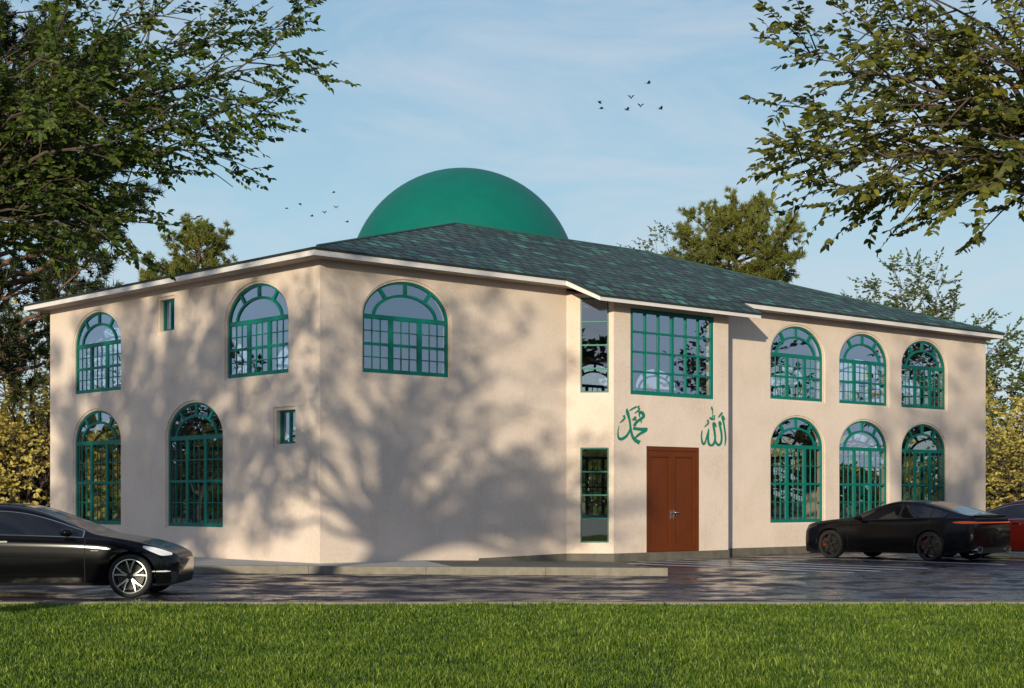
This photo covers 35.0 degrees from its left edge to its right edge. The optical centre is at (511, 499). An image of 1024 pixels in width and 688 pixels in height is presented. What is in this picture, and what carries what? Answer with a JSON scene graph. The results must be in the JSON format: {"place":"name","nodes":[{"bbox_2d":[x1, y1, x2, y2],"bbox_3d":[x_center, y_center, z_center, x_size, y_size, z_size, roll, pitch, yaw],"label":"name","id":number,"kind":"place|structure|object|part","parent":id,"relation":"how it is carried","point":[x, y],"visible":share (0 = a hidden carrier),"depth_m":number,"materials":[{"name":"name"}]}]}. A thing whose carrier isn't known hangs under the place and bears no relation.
{"place":"outdoors","nodes":[
{"label":"outdoors","id":0,"kind":"place"},
{"bbox_2d":[193,557,446,565],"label":"pavement","id":1,"kind":"structure","parent":0,"point":[207,561],"depth_m":34.05,"materials":[{"name":"concrete"}]},
{"bbox_2d":[46,502,867,521],"bbox_3d":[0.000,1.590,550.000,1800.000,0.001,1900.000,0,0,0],"label":"ground","id":2,"kind":"structure","parent":0,"point":[773,510],"depth_m":250.56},
{"bbox_2d":[138,266,164,280],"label":"pine tree","id":3,"kind":"object","parent":2,"relation":"on","point":[161,273],"depth_m":76.57,"materials":[{"name":"green plant"}]},
{"bbox_2d":[137,212,237,518],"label":"pine tree","id":4,"kind":"object","parent":2,"relation":"on","point":[196,239],"visible":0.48,"depth_m":74.59,"materials":[{"name":"green plant"}]},
{"bbox_2d":[117,367,294,515],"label":"autumn tree","id":5,"kind":"object","parent":2,"relation":"on","point":[210,456],"depth_m":65.01,"materials":[{"name":"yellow plant"}]},
{"bbox_2d":[0,601,1023,605],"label":"lawn kerb","id":6,"kind":"structure","parent":2,"relation":"on","point":[408,603],"depth_m":23.38,"materials":[{"name":"concrete"}]},
{"bbox_2d":[6,417,1017,518],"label":"distant wood","id":7,"kind":"object","parent":2,"relation":"on","point":[599,497],"visible":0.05,"depth_m":134.49,"materials":[{"name":"green plant"}]},
{"bbox_2d":[582,383,653,514],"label":"autumn tree","id":8,"kind":"object","parent":2,"relation":"on","point":[594,454],"visible":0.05,"depth_m":76.91,"materials":[{"name":"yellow plant"}]},
{"bbox_2d":[616,220,710,261],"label":"pale tree","id":9,"kind":"object","parent":2,"relation":"on","point":[654,235],"visible":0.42,"depth_m":66.23,"materials":[{"name":"green plant"}]},
{"bbox_2d":[661,249,694,389],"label":"pine tree","id":10,"kind":"object","parent":2,"relation":"on","point":[682,256],"visible":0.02,"depth_m":72.46,"materials":[{"name":"green plant"}]},
{"bbox_2d":[669,186,808,282],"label":"pine tree","id":11,"kind":"object","parent":2,"relation":"on","point":[743,234],"visible":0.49,"depth_m":70.99,"materials":[{"name":"green plant"}]},
{"bbox_2d":[771,371,936,514],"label":"autumn tree","id":12,"kind":"object","parent":2,"relation":"on","point":[851,444],"visible":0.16,"depth_m":77.72,"materials":[{"name":"green plant"}]},
{"bbox_2d":[837,247,1023,499],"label":"pale tree","id":13,"kind":"object","parent":2,"relation":"on","point":[1001,354],"visible":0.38,"depth_m":69.88,"materials":[{"name":"green plant"}]},
{"bbox_2d":[921,348,1023,494],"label":"autumn tree","id":14,"kind":"object","parent":2,"relation":"on","point":[1020,377],"visible":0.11,"depth_m":67.08,"materials":[{"name":"yellow plant"}]},
{"bbox_2d":[927,378,1023,510],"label":"autumn shrub","id":15,"kind":"object","parent":2,"relation":"on","point":[998,493],"visible":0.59,"depth_m":59.64,"materials":[{"name":"yellow plant"}]},
{"bbox_2d":[0,551,1023,600],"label":"car park","id":16,"kind":"structure","parent":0,"point":[957,577],"depth_m":28.21,"materials":[{"name":"grey asphalt"}]},
{"bbox_2d":[0,0,168,406],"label":"pine tree","id":17,"kind":"object","parent":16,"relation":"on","point":[44,276],"visible":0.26,"depth_m":48.15,"materials":[{"name":"green plant"}]},
{"bbox_2d":[0,294,183,512],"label":"autumn tree","id":18,"kind":"object","parent":16,"relation":"on","point":[25,476],"visible":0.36,"depth_m":54.41,"materials":[{"name":"yellow plant"}]},
{"bbox_2d":[0,503,193,597],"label":"parked car","id":19,"kind":"object","parent":16,"relation":"on","point":[43,546],"visible":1,"depth_m":24.57,"materials":[{"name":"black metal"}]},
{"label":"side window","id":20,"kind":"part","parent":19,"relation":"part of","materials":[{"name":"black glass"}]},
{"bbox_3d":[-7.213,0.904,24.549,1.494,0.725,0.058,0,0,0],"label":"front door","id":21,"kind":"part","parent":19,"relation":"part of","materials":[{"name":"black metal"}]},
{"bbox_2d":[85,382,222,518],"bbox_3d":[-11.155,-1.093,50.701,6.285,6.119,6.143,0,0,-27],"label":"autumn tree","id":22,"kind":"object","parent":16,"relation":"on","point":[92,435],"visible":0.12,"depth_m":49.93,"materials":[{"name":"green plant"}]},
{"bbox_2d":[193,565,667,575],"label":"kerb","id":23,"kind":"structure","parent":16,"relation":"on","point":[469,570],"depth_m":32.32,"materials":[{"name":"concrete"}]},
{"bbox_2d":[22,168,1004,562],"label":"mosque","id":24,"kind":"structure","parent":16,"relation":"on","point":[444,336],"depth_m":39.20,"materials":[{"name":"beige paint"}]},
{"bbox_2d":[76,312,120,393],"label":"arched window","id":25,"kind":"structure","parent":24,"relation":"in","point":[117,341],"depth_m":41.55,"materials":[{"name":"green paint"}]},
{"bbox_2d":[76,411,120,524],"bbox_3d":[-10.533,-0.812,41.481,0.051,2.901,2.466,0,0,-42],"label":"arched window","id":26,"kind":"structure","parent":24,"relation":"in","point":[116,441],"depth_m":41.55,"materials":[{"name":"green paint"}]},
{"bbox_2d":[85,326,120,387],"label":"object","id":27,"kind":"structure","parent":24,"relation":"in","point":[102,335],"depth_m":44.27,"materials":[{"name":"clear glass"}]},
{"bbox_2d":[85,418,120,520],"bbox_3d":[-10.699,-0.812,44.657,2.406,2.901,0.050,0,0,-42],"label":"window frame","id":28,"kind":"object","parent":24,"relation":"in","point":[104,430],"depth_m":44.35,"materials":[{"name":"clear glass"}]},
{"bbox_2d":[164,299,173,330],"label":"square window","id":29,"kind":"structure","parent":24,"relation":"in","point":[168,301],"depth_m":38.96,"materials":[{"name":"green paint"}]},
{"bbox_2d":[169,402,222,526],"bbox_3d":[-7.368,-0.812,37.945,0.050,2.901,2.466,0,0,-42],"label":"arched window","id":30,"kind":"structure","parent":24,"relation":"in","point":[176,438],"depth_m":38.05,"materials":[{"name":"green paint"}]},
{"bbox_2d":[183,420,222,521],"bbox_3d":[-8.469,-0.812,46.663,2.406,2.901,0.050,0,0,-42],"label":"window frame","id":31,"kind":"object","parent":24,"relation":"in","point":[217,422],"depth_m":46.36,"materials":[{"name":"clear glass"}]},
{"bbox_2d":[235,338,252,373],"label":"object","id":32,"kind":"structure","parent":24,"relation":"in","point":[238,342],"depth_m":47.15,"materials":[{"name":"clear glass"}]},
{"bbox_2d":[228,283,287,378],"bbox_3d":[-5.602,-3.755,35.983,0.050,2.036,2.466,0,0,-42],"label":"arched window","id":33,"kind":"structure","parent":24,"relation":"in","point":[282,317],"depth_m":36.07,"materials":[{"name":"green paint"}]},
{"bbox_2d":[278,345,287,368],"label":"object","id":34,"kind":"structure","parent":24,"relation":"in","point":[279,365],"depth_m":48.17,"materials":[{"name":"clear glass"}]},
{"bbox_2d":[280,410,294,443],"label":"square window","id":35,"kind":"structure","parent":24,"relation":"in","point":[290,412],"depth_m":35.21,"materials":[{"name":"green paint"}]},
{"bbox_2d":[285,426,294,441],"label":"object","id":36,"kind":"structure","parent":24,"relation":"in","point":[287,431],"depth_m":48.26,"materials":[{"name":"clear glass"}]},
{"bbox_2d":[363,282,447,376],"bbox_3d":[-2.353,-3.755,35.741,2.406,2.036,0.050,0,0,-42],"label":"arched window","id":37,"kind":"structure","parent":24,"relation":"in","point":[390,344],"depth_m":35.74,"materials":[{"name":"green paint"}]},
{"bbox_2d":[582,363,606,390],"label":"arched window","id":38,"kind":"structure","parent":24,"relation":"in","point":[586,386],"depth_m":56.86,"materials":[{"name":"clear glass"}]},
{"bbox_2d":[582,456,606,517],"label":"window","id":39,"kind":"structure","parent":24,"relation":"in","point":[586,458],"depth_m":56.94,"materials":[{"name":"green paint"}]},
{"bbox_2d":[581,448,608,542],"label":"slit window","id":40,"kind":"structure","parent":24,"relation":"in","point":[607,471],"depth_m":38.88,"materials":[{"name":"green paint"}]},
{"bbox_2d":[581,298,608,392],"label":"slit window","id":41,"kind":"structure","parent":24,"relation":"in","point":[607,321],"depth_m":38.88,"materials":[{"name":"glass"}]},
{"bbox_2d":[636,368,677,392],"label":"arched window","id":42,"kind":"structure","parent":24,"relation":"in","point":[655,369],"depth_m":58.96,"materials":[{"name":"glass"}]},
{"bbox_2d":[631,308,712,398],"bbox_3d":[3.966,-3.585,40.284,3.044,2.084,0.060,0,0,-42],"label":"window","id":43,"kind":"structure","parent":24,"relation":"in","point":[633,310],"depth_m":40.26,"materials":[{"name":"green paint"}]},
{"bbox_2d":[646,446,698,551],"bbox_3d":[3.978,0.001,40.272,1.924,2.592,0.146,0,0,-42],"label":"door","id":44,"kind":"structure","parent":24,"relation":"in","point":[672,473],"depth_m":40.28,"materials":[{"name":"brown wood"}]},
{"bbox_2d":[771,363,801,396],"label":"arched window","id":45,"kind":"structure","parent":24,"relation":"in","point":[795,385],"depth_m":56.95,"materials":[{"name":"glass"}]},
{"bbox_2d":[771,435,801,517],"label":"arched window","id":46,"kind":"structure","parent":24,"relation":"in","point":[780,440],"depth_m":56.94,"materials":[{"name":"green paint"}]},
{"bbox_2d":[771,326,821,401],"bbox_3d":[7.844,-3.755,44.906,2.326,2.036,0.050,0,0,-42],"label":"arched window","id":47,"kind":"structure","parent":24,"relation":"in","point":[787,356],"depth_m":44.99,"materials":[{"name":"green paint"}]},
{"bbox_2d":[771,417,821,522],"bbox_3d":[7.844,-0.812,44.906,2.326,2.901,0.050,0,0,-42],"label":"arched window","id":48,"kind":"structure","parent":24,"relation":"in","point":[787,447],"depth_m":44.99,"materials":[{"name":"green paint"}]},
{"bbox_2d":[840,358,878,401],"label":"arched window","id":49,"kind":"structure","parent":24,"relation":"in","point":[866,368],"depth_m":54.52,"materials":[{"name":"glass"}]},
{"bbox_2d":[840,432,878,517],"bbox_3d":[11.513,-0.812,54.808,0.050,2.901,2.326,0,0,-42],"label":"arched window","id":50,"kind":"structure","parent":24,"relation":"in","point":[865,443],"depth_m":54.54,"materials":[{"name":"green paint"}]},
{"bbox_2d":[839,334,885,405],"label":"arched window","id":51,"kind":"structure","parent":24,"relation":"in","point":[844,360],"depth_m":47.01,"materials":[{"name":"green paint"}]},
{"bbox_2d":[839,421,885,518],"bbox_3d":[10.126,-0.812,46.966,2.326,2.901,0.050,0,0,-42],"label":"arched window","id":52,"kind":"structure","parent":24,"relation":"in","point":[853,449],"depth_m":46.96,"materials":[{"name":"green paint"}]},
{"bbox_2d":[902,352,939,405],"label":"arched window","id":53,"kind":"structure","parent":24,"relation":"in","point":[914,359],"depth_m":52.83,"materials":[{"name":"clear glass"}]},
{"bbox_2d":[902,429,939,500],"bbox_3d":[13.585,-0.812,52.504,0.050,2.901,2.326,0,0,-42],"label":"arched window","id":54,"kind":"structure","parent":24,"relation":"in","point":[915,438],"depth_m":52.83,"materials":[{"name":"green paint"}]},
{"bbox_2d":[901,341,944,409],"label":"arched window","id":55,"kind":"structure","parent":24,"relation":"in","point":[915,368],"depth_m":49.05,"materials":[{"name":"green paint"}]},
{"bbox_2d":[901,424,944,500],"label":"arched window","id":56,"kind":"structure","parent":24,"relation":"in","point":[914,451],"depth_m":49.05,"materials":[{"name":"green paint"}]},
{"bbox_2d":[424,560,638,566],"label":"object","id":57,"kind":"structure","parent":16,"relation":"on","point":[476,563],"depth_m":35.92,"materials":[{"name":"concrete"}]},
{"bbox_2d":[629,552,1023,572],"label":"parking lines","id":58,"kind":"object","parent":16,"relation":"on","point":[802,563],"visible":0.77,"depth_m":37.18,"materials":[{"name":"paint"}]},
{"bbox_2d":[806,500,1010,560],"bbox_3d":[9.841,0.761,40.686,2.250,1.478,5.060,0,0,-42],"label":"parked car","id":59,"kind":"object","parent":16,"relation":"on","point":[935,529],"visible":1,"depth_m":39.51,"materials":[{"name":"black car paint"},{"name":"glass"},{"name":"rubber"}]},
{"bbox_3d":[8.946,0.889,40.282,0.060,0.788,1.454,0,0,-42],"label":"front door","id":60,"kind":"part","parent":59,"relation":"part of","materials":[{"name":"black metal"}]},
{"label":"side window","id":61,"kind":"part","parent":59,"relation":"part of","materials":[{"name":"black glass"}]},
{"bbox_3d":[9.712,0.872,39.420,0.062,0.801,0.852,0,0,-40],"label":"rear door","id":62,"kind":"part","parent":59,"relation":"part of","materials":[{"name":"black metal"}]},
{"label":"rear window","id":63,"kind":"part","parent":59,"relation":"part of","materials":[{"name":"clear glass"}]},
{"bbox_2d":[943,500,1023,556],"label":"parked car","id":64,"kind":"object","parent":16,"relation":"on","point":[1013,511],"visible":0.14,"depth_m":40.34,"materials":[{"name":"painted metal"},{"name":"glass"},{"name":"rubber"}]},
{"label":"side window","id":65,"kind":"part","parent":64,"relation":"part of","materials":[{"name":"black glass"}]},
{"bbox_3d":[12.148,0.874,40.637,0.061,0.762,1.569,0,0,-42],"label":"front door","id":66,"kind":"part","parent":64,"relation":"part of","materials":[{"name":"red metal"}]},
{"bbox_2d":[0,598,1023,687],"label":"lawn","id":67,"kind":"structure","parent":0,"point":[435,622],"depth_m":16.20,"materials":[{"name":"plant"}]},
{"bbox_2d":[0,0,360,281],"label":"leafy tree","id":68,"kind":"object","parent":67,"relation":"on","point":[26,151],"visible":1,"depth_m":15.82,"materials":[{"name":"green plant"}]},
{"bbox_2d":[737,0,1023,257],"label":"leafy tree","id":69,"kind":"object","parent":67,"relation":"on","point":[1000,115],"visible":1,"depth_m":13.68,"materials":[{"name":"green plant"}]},
{"bbox_2d":[0,0,1023,500],"label":"sky","id":70,"kind":"structure","parent":0,"point":[512,89],"materials":[{"name":"blue"}]}
]}

